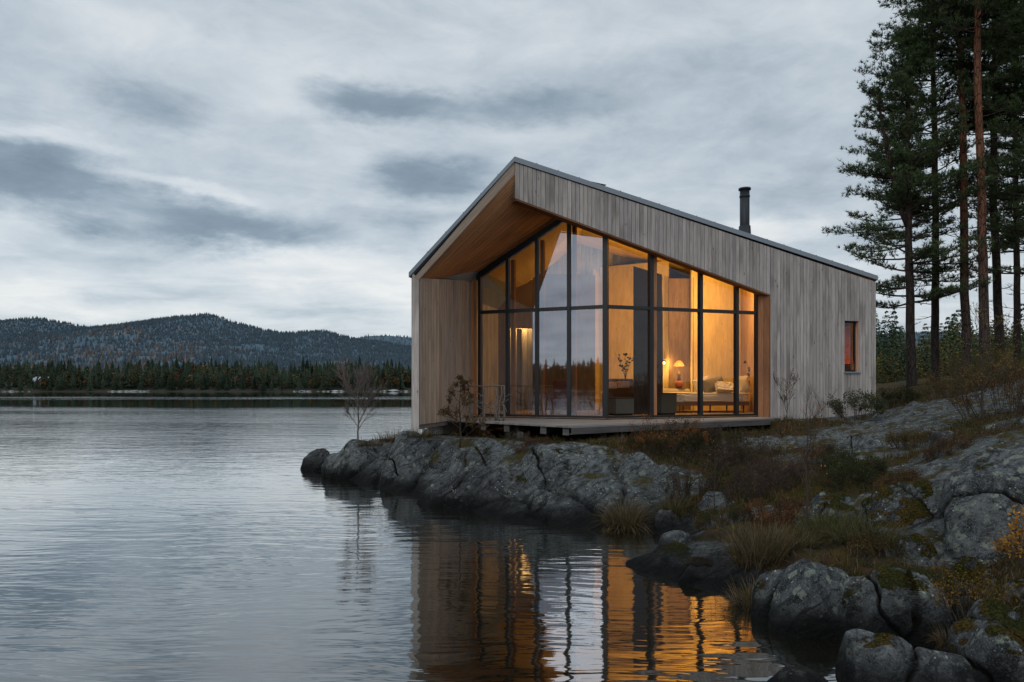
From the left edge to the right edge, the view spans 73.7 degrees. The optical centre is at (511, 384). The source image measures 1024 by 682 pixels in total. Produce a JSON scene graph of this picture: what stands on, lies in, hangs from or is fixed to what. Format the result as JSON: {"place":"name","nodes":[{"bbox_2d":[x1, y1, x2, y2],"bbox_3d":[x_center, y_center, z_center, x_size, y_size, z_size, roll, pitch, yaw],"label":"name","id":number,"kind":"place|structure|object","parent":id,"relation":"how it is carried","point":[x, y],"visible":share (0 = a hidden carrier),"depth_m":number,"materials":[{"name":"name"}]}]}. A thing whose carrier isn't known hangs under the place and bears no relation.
{"place":"outdoors","nodes":[
{"label":"outdoors","id":0,"kind":"place"},
{"bbox_2d":[0,315,410,369],"bbox_3d":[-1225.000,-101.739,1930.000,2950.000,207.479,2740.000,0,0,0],"label":"hills","id":1,"kind":"structure","parent":0,"point":[131,337],"depth_m":1433.79,"materials":[{"name":"plant"}]},
{"bbox_2d":[0,312,410,369],"bbox_3d":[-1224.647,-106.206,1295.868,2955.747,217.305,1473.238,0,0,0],"label":"hill forest","id":2,"kind":"object","parent":1,"relation":"on","point":[35,336],"visible":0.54,"depth_m":1455.34,"materials":[{"name":"plant"}]},
{"bbox_2d":[0,368,410,391],"bbox_3d":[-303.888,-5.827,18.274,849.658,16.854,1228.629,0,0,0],"label":"shore","id":3,"kind":"structure","parent":0,"point":[186,389],"depth_m":208.20,"materials":[{"name":"plant"}]},
{"bbox_2d":[0,389,409,391],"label":"shore stones","id":4,"kind":"object","parent":3,"relation":"on","point":[393,390],"visible":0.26,"depth_m":205.01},
{"bbox_2d":[0,355,410,390],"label":"forest","id":5,"kind":"object","parent":3,"relation":"on","point":[188,374],"visible":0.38,"depth_m":215.74,"materials":[{"name":"green plant"}]},
{"bbox_2d":[0,392,941,681],"bbox_3d":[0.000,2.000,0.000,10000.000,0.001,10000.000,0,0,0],"label":"lake","id":6,"kind":"structure","parent":0,"point":[182,536],"depth_m":7.21,"materials":[{"name":"liquid"}]},
{"bbox_2d":[300,448,329,470],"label":"boulder","id":7,"kind":"object","parent":6,"relation":"in","point":[313,460],"visible":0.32,"depth_m":16.05,"materials":[{"name":"stone"}]},
{"bbox_2d":[676,556,719,584],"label":"boulder","id":8,"kind":"object","parent":6,"relation":"on","point":[690,570],"visible":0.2,"depth_m":6.93,"materials":[{"name":"stone"}]},
{"bbox_2d":[767,666,827,681],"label":"boulder","id":9,"kind":"object","parent":6,"relation":"in","point":[798,674],"visible":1,"depth_m":4.44,"materials":[{"name":"stone"}]},
{"bbox_2d":[751,558,852,639],"bbox_3d":[2.538,2.108,5.750,0.921,1.308,0.829,0,0,0],"label":"boulder","id":10,"kind":"object","parent":6,"relation":"in","point":[802,598],"visible":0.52,"depth_m":5.53,"materials":[{"name":"stone"}]},
{"bbox_2d":[0,0,1023,337],"label":"sky","id":11,"kind":"structure","parent":0,"point":[280,165],"materials":[{"name":"grey"}]},
{"bbox_2d":[547,380,571,414],"bbox_3d":[1.324,0.320,18.242,0.698,0.920,0.639,0,0,11],"label":"chair","id":12,"kind":"object","parent":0,"point":[557,398],"visible":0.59,"depth_m":18.33,"materials":[{"name":"grey fabric"}]},
{"bbox_2d":[609,379,632,396],"bbox_3d":[3.057,0.300,18.942,0.995,0.960,0.766,0,0,-9],"label":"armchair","id":13,"kind":"object","parent":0,"point":[622,392],"visible":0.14,"depth_m":19.15,"materials":[{"name":"brown fabric"}]},
{"bbox_2d":[609,382,616,388],"bbox_3d":[2.719,0.007,18.550,0.268,0.190,0.188,0,0,-10],"label":"cushion","id":14,"kind":"object","parent":13,"relation":"on","point":[612,385],"visible":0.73,"depth_m":18.46,"materials":[{"name":"orange fabric"}]},
{"bbox_2d":[616,381,629,387],"bbox_3d":[3.007,-0.011,18.550,0.353,0.188,0.186,0,0,-10],"label":"cushion","id":15,"kind":"object","parent":13,"relation":"on","point":[622,384],"visible":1,"depth_m":18.46,"materials":[{"name":"orange fabric"}]},
{"bbox_2d":[615,353,632,380],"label":"potted plant","id":16,"kind":"object","parent":13,"relation":"on","point":[620,360],"visible":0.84,"depth_m":18.86,"materials":[{"name":"green plant"}]},
{"bbox_2d":[358,332,976,354],"bbox_3d":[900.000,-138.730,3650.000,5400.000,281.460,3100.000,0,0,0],"label":"hills","id":17,"kind":"structure","parent":0,"point":[409,339],"depth_m":3509.30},
{"bbox_2d":[354,330,1006,362],"bbox_3d":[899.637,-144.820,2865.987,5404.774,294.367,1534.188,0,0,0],"label":"hill forest","id":18,"kind":"object","parent":17,"relation":"on","point":[407,337],"visible":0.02,"depth_m":3529.48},
{"bbox_2d":[319,367,1023,621],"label":"ground","id":19,"kind":"structure","parent":0,"point":[570,502],"depth_m":10.33,"materials":[{"name":"stone"}]},
{"bbox_2d":[321,439,379,478],"bbox_3d":[-3.511,2.232,15.251,1.498,2.029,1.501,0,0,34],"label":"boulder","id":20,"kind":"object","parent":19,"relation":"on","point":[350,459],"visible":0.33,"depth_m":14.59,"materials":[{"name":"stone"}]},
{"bbox_2d":[332,355,387,440],"bbox_3d":[-3.342,0.357,15.237,1.208,2.080,1.224,0,0,-25],"label":"birch tree","id":21,"kind":"object","parent":20,"relation":"on","point":[363,376],"visible":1,"depth_m":15.27,"materials":[{"name":"brown plant"}]},
{"bbox_2d":[355,438,385,446],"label":"grass tuft","id":22,"kind":"object","parent":20,"relation":"on","point":[366,443],"visible":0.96,"depth_m":14.85,"materials":[{"name":"green plant"}]},
{"bbox_2d":[379,430,434,482],"bbox_3d":[-2.036,2.267,13.900,1.575,2.715,1.417,0,0,0],"label":"boulder","id":23,"kind":"object","parent":19,"relation":"on","point":[410,456],"visible":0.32,"depth_m":13.35,"materials":[{"name":"stone"}]},
{"bbox_2d":[375,427,404,442],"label":"grass tuft","id":24,"kind":"object","parent":23,"relation":"on","point":[391,440],"visible":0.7,"depth_m":14.12,"materials":[{"name":"brown plant"}]},
{"bbox_2d":[404,426,433,438],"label":"grass tuft","id":25,"kind":"object","parent":23,"relation":"on","point":[421,435],"visible":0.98,"depth_m":13.44,"materials":[{"name":"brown plant"}]},
{"bbox_2d":[437,375,488,447],"bbox_3d":[-0.893,0.471,12.416,0.972,1.341,0.908,0,0,0],"label":"conifer sapling","id":26,"kind":"object","parent":19,"relation":"on","point":[462,383],"visible":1,"depth_m":12.29,"materials":[{"name":"plant"}]},
{"bbox_2d":[417,465,529,509],"bbox_3d":[-0.179,2.627,11.183,3.116,2.585,0.972,0,0,14],"label":"boulder","id":27,"kind":"object","parent":19,"relation":"on","point":[471,487],"visible":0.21,"depth_m":11.03,"materials":[{"name":"stone"}]},
{"bbox_2d":[458,442,492,467],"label":"shrub","id":28,"kind":"object","parent":19,"relation":"on","point":[483,452],"visible":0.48,"depth_m":12.30,"materials":[{"name":"green plant"}]},
{"bbox_2d":[448,439,502,474],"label":"boulder","id":29,"kind":"object","parent":19,"relation":"on","point":[490,458],"visible":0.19,"depth_m":12.35,"materials":[{"name":"stone"}]},
{"bbox_2d":[505,425,529,441],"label":"shrub","id":30,"kind":"object","parent":19,"relation":"on","point":[519,437],"visible":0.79,"depth_m":12.92,"materials":[{"name":"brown plant"}]},
{"bbox_2d":[512,435,555,453],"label":"shrub","id":31,"kind":"object","parent":19,"relation":"on","point":[528,441],"visible":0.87,"depth_m":12.24,"materials":[{"name":"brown plant"}]},
{"bbox_2d":[515,444,615,489],"bbox_3d":[0.854,2.367,11.350,2.217,2.828,1.663,0,0,0],"label":"boulder","id":32,"kind":"object","parent":19,"relation":"on","point":[541,466],"visible":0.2,"depth_m":10.84,"materials":[{"name":"stone"}]},
{"bbox_2d":[585,495,658,534],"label":"grass tuft","id":33,"kind":"object","parent":19,"relation":"on","point":[621,520],"visible":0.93,"depth_m":9.47,"materials":[{"name":"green plant"}]},
{"bbox_2d":[409,157,877,439],"bbox_3d":[4.958,-2.024,20.419,18.550,7.244,8.442,0,0,-30],"label":"cabin","id":34,"kind":"object","parent":19,"relation":"on","point":[531,282],"visible":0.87,"depth_m":17.30,"materials":[{"name":"wood"}]},
{"bbox_2d":[466,385,509,420],"bbox_3d":[-0.577,0.448,15.765,0.051,0.888,1.595,0,0,-41],"label":"twig railing","id":35,"kind":"object","parent":34,"relation":"on","point":[496,418],"visible":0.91,"depth_m":15.63,"materials":[{"name":"wood"}]},
{"bbox_2d":[609,397,634,415],"bbox_3d":[2.793,0.551,17.679,0.581,0.458,0.480,0,0,-26],"label":"cabinet","id":36,"kind":"object","parent":34,"relation":"on","point":[619,406],"visible":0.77,"depth_m":17.49,"materials":[{"name":"grey laminate"}]},
{"bbox_2d":[657,393,676,414],"bbox_3d":[3.968,0.493,17.925,0.540,0.574,0.480,0,0,-29],"label":"cabinet","id":37,"kind":"object","parent":34,"relation":"on","point":[666,403],"visible":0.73,"depth_m":17.72,"materials":[{"name":"grey laminate"}]},
{"bbox_2d":[663,389,748,412],"bbox_3d":[5.290,0.445,19.913,2.740,0.670,1.607,0,0,-8],"label":"daybed","id":38,"kind":"object","parent":34,"relation":"on","point":[686,397],"visible":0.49,"depth_m":19.20,"materials":[{"name":"brown fabric"}]},
{"bbox_2d":[692,375,709,392],"bbox_3d":[5.516,-0.021,19.749,0.608,0.518,0.206,0,0,-8],"label":"cushion","id":39,"kind":"object","parent":38,"relation":"on","point":[694,382],"visible":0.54,"depth_m":19.71,"materials":[{"name":"beige fabric"}]},
{"bbox_2d":[703,376,723,392],"bbox_3d":[5.736,0.000,19.450,0.708,0.509,0.207,0,0,-9],"label":"cushion","id":40,"kind":"object","parent":38,"relation":"on","point":[708,385],"visible":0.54,"depth_m":19.37,"materials":[{"name":"beige fabric"}]},
{"bbox_2d":[715,382,732,392],"bbox_3d":[5.991,0.066,19.245,0.515,0.332,0.315,0,0,-9],"label":"cushion","id":41,"kind":"object","parent":38,"relation":"on","point":[723,387],"visible":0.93,"depth_m":19.16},
{"bbox_2d":[739,376,750,392],"bbox_3d":[6.632,-0.019,19.599,0.418,0.506,0.181,0,0,-9],"label":"cushion","id":42,"kind":"object","parent":38,"relation":"on","point":[744,385],"visible":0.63,"depth_m":19.53,"materials":[{"name":"beige fabric"}]},
{"bbox_2d":[845,326,849,363],"bbox_3d":[8.799,-1.087,18.497,0.850,1.026,0.080,0,0,-19],"label":"curtain","id":43,"kind":"object","parent":34,"relation":"hanging from","point":[847,344],"visible":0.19,"depth_m":18.63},
{"bbox_2d":[844,321,860,372],"bbox_3d":[8.998,-1.004,18.156,0.539,1.390,0.200,0,0,-19],"label":"window","id":44,"kind":"structure","parent":34,"relation":"in","point":[855,324],"depth_m":18.25,"materials":[{"name":"brown glass"}]},
{"bbox_2d":[617,452,675,489],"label":"boulder","id":45,"kind":"object","parent":19,"relation":"on","point":[634,465],"visible":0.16,"depth_m":10.72,"materials":[{"name":"stone"}]},
{"bbox_2d":[634,542,691,564],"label":"boulder","id":46,"kind":"object","parent":19,"relation":"on","point":[677,550],"visible":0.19,"depth_m":7.45,"materials":[{"name":"stone"}]},
{"bbox_2d":[623,411,710,458],"bbox_3d":[2.684,0.855,11.872,1.486,0.896,1.202,0,0,23],"label":"shrub","id":47,"kind":"object","parent":19,"relation":"on","point":[691,438],"visible":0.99,"depth_m":11.72,"materials":[{"name":"brown plant"}]},
{"bbox_2d":[652,509,681,529],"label":"stone","id":48,"kind":"object","parent":19,"relation":"on","point":[668,518],"visible":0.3,"depth_m":9.29,"materials":[{"name":"stone"}]},
{"bbox_2d":[645,490,697,525],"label":"grass tuft","id":49,"kind":"object","parent":19,"relation":"on","point":[673,505],"visible":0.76,"depth_m":9.59,"materials":[{"name":"brown plant"}]},
{"bbox_2d":[658,530,691,546],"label":"stone","id":50,"kind":"object","parent":19,"relation":"on","point":[683,537],"visible":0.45,"depth_m":7.92,"materials":[{"name":"stone"}]},
{"bbox_2d":[338,361,1023,620],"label":"ground cover","id":51,"kind":"object","parent":19,"relation":"on","point":[857,557],"visible":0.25,"depth_m":9.53,"materials":[{"name":"brown plant"}]},
{"bbox_2d":[653,463,724,502],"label":"shrub","id":52,"kind":"object","parent":19,"relation":"on","point":[680,484],"visible":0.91,"depth_m":9.83,"materials":[{"name":"brown plant"}]},
{"bbox_2d":[361,371,1023,616],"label":"heather","id":53,"kind":"object","parent":19,"relation":"on","point":[965,427],"visible":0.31,"depth_m":10.31,"materials":[{"name":"brown plant"}]},
{"bbox_2d":[683,440,738,506],"bbox_3d":[2.709,1.244,9.246,0.623,0.973,0.947,0,0,32],"label":"sapling","id":54,"kind":"object","parent":19,"relation":"on","point":[711,465],"visible":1,"depth_m":9.20,"materials":[{"name":"brown plant"}]},
{"bbox_2d":[675,423,752,457],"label":"shrub","id":55,"kind":"object","parent":19,"relation":"on","point":[713,434],"visible":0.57,"depth_m":12.04,"materials":[{"name":"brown plant"}]},
{"bbox_2d":[698,491,733,511],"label":"stone","id":56,"kind":"object","parent":19,"relation":"on","point":[708,499],"visible":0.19,"depth_m":9.33,"materials":[{"name":"stone"}]},
{"bbox_2d":[691,496,753,530],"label":"shrub","id":57,"kind":"object","parent":19,"relation":"on","point":[734,511],"visible":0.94,"depth_m":8.33,"materials":[{"name":"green plant"}]},
{"bbox_2d":[711,570,765,617],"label":"grass tuft","id":58,"kind":"object","parent":19,"relation":"on","point":[746,598],"visible":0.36,"depth_m":6.24,"materials":[{"name":"brown plant"}]},
{"bbox_2d":[699,431,780,471],"bbox_3d":[3.625,1.088,11.005,1.365,0.699,1.070,0,0,0],"label":"shrub","id":59,"kind":"object","parent":19,"relation":"on","point":[744,453],"visible":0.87,"depth_m":10.90,"materials":[{"name":"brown plant"}]},
{"bbox_2d":[712,511,816,574],"bbox_3d":[2.534,1.698,6.932,1.165,0.750,1.145,0,0,0],"label":"grass tuft","id":60,"kind":"object","parent":19,"relation":"on","point":[741,549],"visible":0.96,"depth_m":6.84,"materials":[{"name":"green plant"}]},
{"bbox_2d":[711,451,819,501],"bbox_3d":[3.458,1.268,9.438,1.294,0.798,1.100,0,0,-18],"label":"shrub","id":61,"kind":"object","parent":19,"relation":"on","point":[783,471],"visible":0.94,"depth_m":9.31,"materials":[{"name":"green plant"}]},
{"bbox_2d":[738,491,810,529],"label":"shrub","id":62,"kind":"object","parent":19,"relation":"on","point":[766,516],"visible":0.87,"depth_m":8.05,"materials":[{"name":"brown plant"}]},
{"bbox_2d":[770,369,799,428],"bbox_3d":[5.396,0.267,13.451,0.520,1.202,0.522,0,0,-23],"label":"sapling","id":63,"kind":"object","parent":19,"relation":"on","point":[788,387],"visible":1,"depth_m":13.44,"materials":[{"name":"brown plant"}]},
{"bbox_2d":[749,521,838,560],"bbox_3d":[2.832,1.651,7.029,1.059,0.616,1.045,0,0,0],"label":"grass tuft","id":64,"kind":"object","parent":19,"relation":"on","point":[809,542],"visible":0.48,"depth_m":6.91,"materials":[{"name":"brown plant"}]},
{"bbox_2d":[776,383,836,524],"bbox_3d":[3.368,0.884,7.518,0.595,1.809,0.970,0,0,0],"label":"sapling","id":65,"kind":"object","parent":19,"relation":"on","point":[808,450],"visible":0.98,"depth_m":7.60,"materials":[{"name":"brown plant"}]},
{"bbox_2d":[792,439,850,464],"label":"shrub","id":66,"kind":"object","parent":19,"relation":"on","point":[818,451],"visible":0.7,"depth_m":10.38,"materials":[{"name":"green plant"}]},
{"bbox_2d":[800,501,858,521],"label":"boulder","id":67,"kind":"object","parent":19,"relation":"on","point":[819,506],"visible":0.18,"depth_m":7.90,"materials":[{"name":"stone"}]},
{"bbox_2d":[810,492,853,504],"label":"boulder","id":68,"kind":"object","parent":19,"relation":"on","point":[821,497],"visible":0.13,"depth_m":8.27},
{"bbox_2d":[789,502,875,540],"bbox_3d":[3.437,1.603,7.405,1.122,0.660,1.119,0,0,0],"label":"grass tuft","id":69,"kind":"object","parent":19,"relation":"on","point":[821,524],"visible":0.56,"depth_m":7.39,"materials":[{"name":"green plant"}]},
{"bbox_2d":[813,443,869,470],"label":"shrub","id":70,"kind":"object","parent":19,"relation":"on","point":[834,460],"visible":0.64,"depth_m":9.55,"materials":[{"name":"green plant"}]},
{"bbox_2d":[823,387,888,420],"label":"shrub","id":71,"kind":"object","parent":19,"relation":"on","point":[837,406],"visible":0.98,"depth_m":15.14,"materials":[{"name":"green plant"}]},
{"bbox_2d":[818,451,895,488],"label":"shrub","id":72,"kind":"object","parent":19,"relation":"on","point":[868,471],"visible":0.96,"depth_m":8.85,"materials":[{"name":"green plant"}]},
{"bbox_2d":[839,433,884,448],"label":"boulder","id":73,"kind":"object","parent":19,"relation":"on","point":[857,440],"visible":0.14,"depth_m":11.12,"materials":[{"name":"stone"}]},
{"bbox_2d":[818,514,913,556],"bbox_3d":[3.569,1.594,6.917,1.120,0.599,1.078,0,0,0],"label":"grass tuft","id":74,"kind":"object","parent":19,"relation":"on","point":[841,538],"visible":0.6,"depth_m":6.87,"materials":[{"name":"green plant"}]},
{"bbox_2d":[843,522,912,559],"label":"shrub","id":75,"kind":"object","parent":19,"relation":"on","point":[872,544],"visible":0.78,"depth_m":6.53,"materials":[{"name":"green plant"}]},
{"bbox_2d":[842,565,954,648],"bbox_3d":[3.101,2.109,5.600,1.083,1.266,0.866,0,0,0],"label":"boulder","id":76,"kind":"object","parent":19,"relation":"on","point":[889,599],"visible":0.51,"depth_m":5.31,"materials":[{"name":"stone"}]},
{"bbox_2d":[869,462,927,488],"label":"shrub","id":77,"kind":"object","parent":19,"relation":"on","point":[906,476],"visible":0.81,"depth_m":8.29,"materials":[{"name":"green plant"}]},
{"bbox_2d":[878,383,920,405],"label":"shrub","id":78,"kind":"object","parent":19,"relation":"on","point":[899,393],"visible":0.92,"depth_m":20.95,"materials":[{"name":"green plant"}]},
{"bbox_2d":[860,480,942,528],"bbox_3d":[4.340,1.836,7.520,1.174,1.562,0.886,0,0,9],"label":"boulder","id":79,"kind":"object","parent":19,"relation":"on","point":[911,504],"visible":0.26,"depth_m":7.33,"materials":[{"name":"stone"}]},
{"bbox_2d":[835,629,977,681],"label":"boulder","id":80,"kind":"object","parent":19,"relation":"on","point":[866,656],"visible":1,"depth_m":4.39,"materials":[{"name":"stone"}]},
{"bbox_2d":[884,422,931,450],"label":"shrub","id":81,"kind":"object","parent":19,"relation":"on","point":[905,437],"visible":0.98,"depth_m":10.40,"materials":[{"name":"green plant"}]},
{"bbox_2d":[895,427,926,435],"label":"boulder","id":82,"kind":"object","parent":19,"relation":"on","point":[920,429],"visible":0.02,"depth_m":12.02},
{"bbox_2d":[821,21,1004,386],"bbox_3d":[14.641,-6.361,25.166,6.008,13.757,5.588,0,0,0],"label":"pine tree","id":83,"kind":"object","parent":19,"relation":"on","point":[907,190],"visible":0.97,"depth_m":24.85,"materials":[{"name":"green plant"}]},
{"bbox_2d":[903,401,927,409],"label":"boulder","id":84,"kind":"object","parent":19,"relation":"on","point":[912,405],"visible":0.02,"depth_m":15.40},
{"bbox_2d":[898,533,937,560],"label":"stone","id":85,"kind":"object","parent":19,"relation":"on","point":[920,546],"visible":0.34,"depth_m":6.40,"materials":[{"name":"stone"}]},
{"bbox_2d":[839,0,1014,383],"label":"pine tree","id":86,"kind":"object","parent":19,"relation":"on","point":[949,67],"visible":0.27,"depth_m":26.36,"materials":[{"name":"green plant"}]},
{"bbox_2d":[921,624,950,649],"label":"grass tuft","id":87,"kind":"object","parent":19,"relation":"on","point":[941,642],"visible":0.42,"depth_m":4.89,"materials":[{"name":"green plant"}]},
{"bbox_2d":[931,479,944,505],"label":"stone","id":88,"kind":"object","parent":19,"relation":"on","point":[937,487],"visible":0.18,"depth_m":7.16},
{"bbox_2d":[926,431,958,444],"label":"stone","id":89,"kind":"object","parent":19,"relation":"on","point":[938,433],"visible":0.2,"depth_m":10.31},
{"bbox_2d":[917,431,974,461],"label":"shrub","id":90,"kind":"object","parent":19,"relation":"on","point":[938,449],"visible":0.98,"depth_m":8.97,"materials":[{"name":"brown plant"}]},
{"bbox_2d":[877,0,1019,376],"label":"pine tree","id":91,"kind":"object","parent":19,"relation":"on","point":[964,297],"visible":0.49,"depth_m":24.88,"materials":[{"name":"green plant"}]},
{"bbox_2d":[889,0,1023,371],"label":"pine tree","id":92,"kind":"object","parent":19,"relation":"on","point":[982,213],"visible":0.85,"depth_m":23.50,"materials":[{"name":"green plant"}]},
{"bbox_2d":[913,351,1012,400],"bbox_3d":[10.647,-0.180,16.035,2.128,1.251,1.675,0,0,0],"label":"shrub","id":93,"kind":"object","parent":19,"relation":"on","point":[940,383],"visible":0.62,"depth_m":15.92,"materials":[{"name":"green plant"}]},
{"bbox_2d":[945,556,993,614],"bbox_3d":[3.705,1.897,5.502,0.427,1.033,0.359,0,0,16],"label":"boulder","id":94,"kind":"object","parent":19,"relation":"on","point":[970,565],"visible":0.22,"depth_m":5.43,"materials":[{"name":"stone"}]},
{"bbox_2d":[919,559,1023,620],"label":"shrub","id":95,"kind":"object","parent":19,"relation":"on","point":[978,596],"visible":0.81,"depth_m":5.04,"materials":[{"name":"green plant"}]},
{"bbox_2d":[931,0,1023,367],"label":"pine tree","id":96,"kind":"object","parent":19,"relation":"on","point":[997,295],"visible":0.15,"depth_m":25.89,"materials":[{"name":"green plant"}]},
{"bbox_2d":[939,444,1023,566],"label":"boulder","id":97,"kind":"object","parent":19,"relation":"on","point":[979,491],"visible":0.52,"depth_m":6.25,"materials":[{"name":"stone"}]},
{"bbox_2d":[941,599,1023,681],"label":"boulder","id":98,"kind":"object","parent":19,"relation":"on","point":[985,639],"visible":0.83,"depth_m":4.42,"materials":[{"name":"stone"}]},
{"bbox_2d":[941,348,1023,419],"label":"shrub","id":99,"kind":"object","parent":19,"relation":"on","point":[1019,394],"visible":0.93,"depth_m":12.02,"materials":[{"name":"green plant"}]},
{"bbox_2d":[941,325,1023,394],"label":"shrub","id":100,"kind":"object","parent":19,"relation":"on","point":[999,355],"visible":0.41,"depth_m":16.88,"materials":[{"name":"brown plant"}]},
{"bbox_2d":[946,303,1023,424],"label":"sapling","id":101,"kind":"object","parent":19,"relation":"on","point":[976,329],"visible":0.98,"depth_m":11.49,"materials":[{"name":"brown plant"}]},
{"bbox_2d":[948,0,1023,309],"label":"pine tree","id":102,"kind":"object","parent":19,"relation":"on","point":[1013,189],"visible":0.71,"depth_m":24.17,"materials":[{"name":"green plant"}]},
{"bbox_2d":[956,18,1023,361],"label":"pine tree","id":103,"kind":"object","parent":19,"relation":"on","point":[1015,290],"visible":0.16,"depth_m":30.92,"materials":[{"name":"green plant"}]},
{"bbox_2d":[982,416,1023,430],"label":"boulder","id":104,"kind":"object","parent":19,"relation":"on","point":[1019,420],"visible":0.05,"depth_m":10.09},
{"bbox_2d":[986,496,1023,566],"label":"shrub","id":105,"kind":"object","parent":19,"relation":"on","point":[1015,543],"visible":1,"depth_m":5.24,"materials":[{"name":"orange plant"}]},
{"bbox_2d":[998,579,1023,605],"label":"stone","id":106,"kind":"object","parent":19,"relation":"on","point":[1020,585],"visible":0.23,"depth_m":5.25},
{"bbox_3d":[5.027,0.436,20.550,0.440,0.691,0.440,0,0,0],"label":"side table","id":107,"kind":"object","parent":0,"visible":0},
{"bbox_2d":[674,361,683,387],"bbox_3d":[5.027,-0.323,20.550,0.330,0.822,0.330,0,0,0],"label":"table lamp","id":108,"kind":"object","parent":107,"relation":"on","point":[678,383],"visible":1,"depth_m":20.47,"materials":[{"name":"orange ceramic"}]},
{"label":"forest ground","id":109,"kind":"structure","parent":0,"visible":0},
{"bbox_2d":[876,304,1023,383],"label":"forest","id":110,"kind":"object","parent":109,"relation":"on","point":[890,368],"visible":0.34,"depth_m":61.18,"materials":[{"name":"plant"}]}
]}

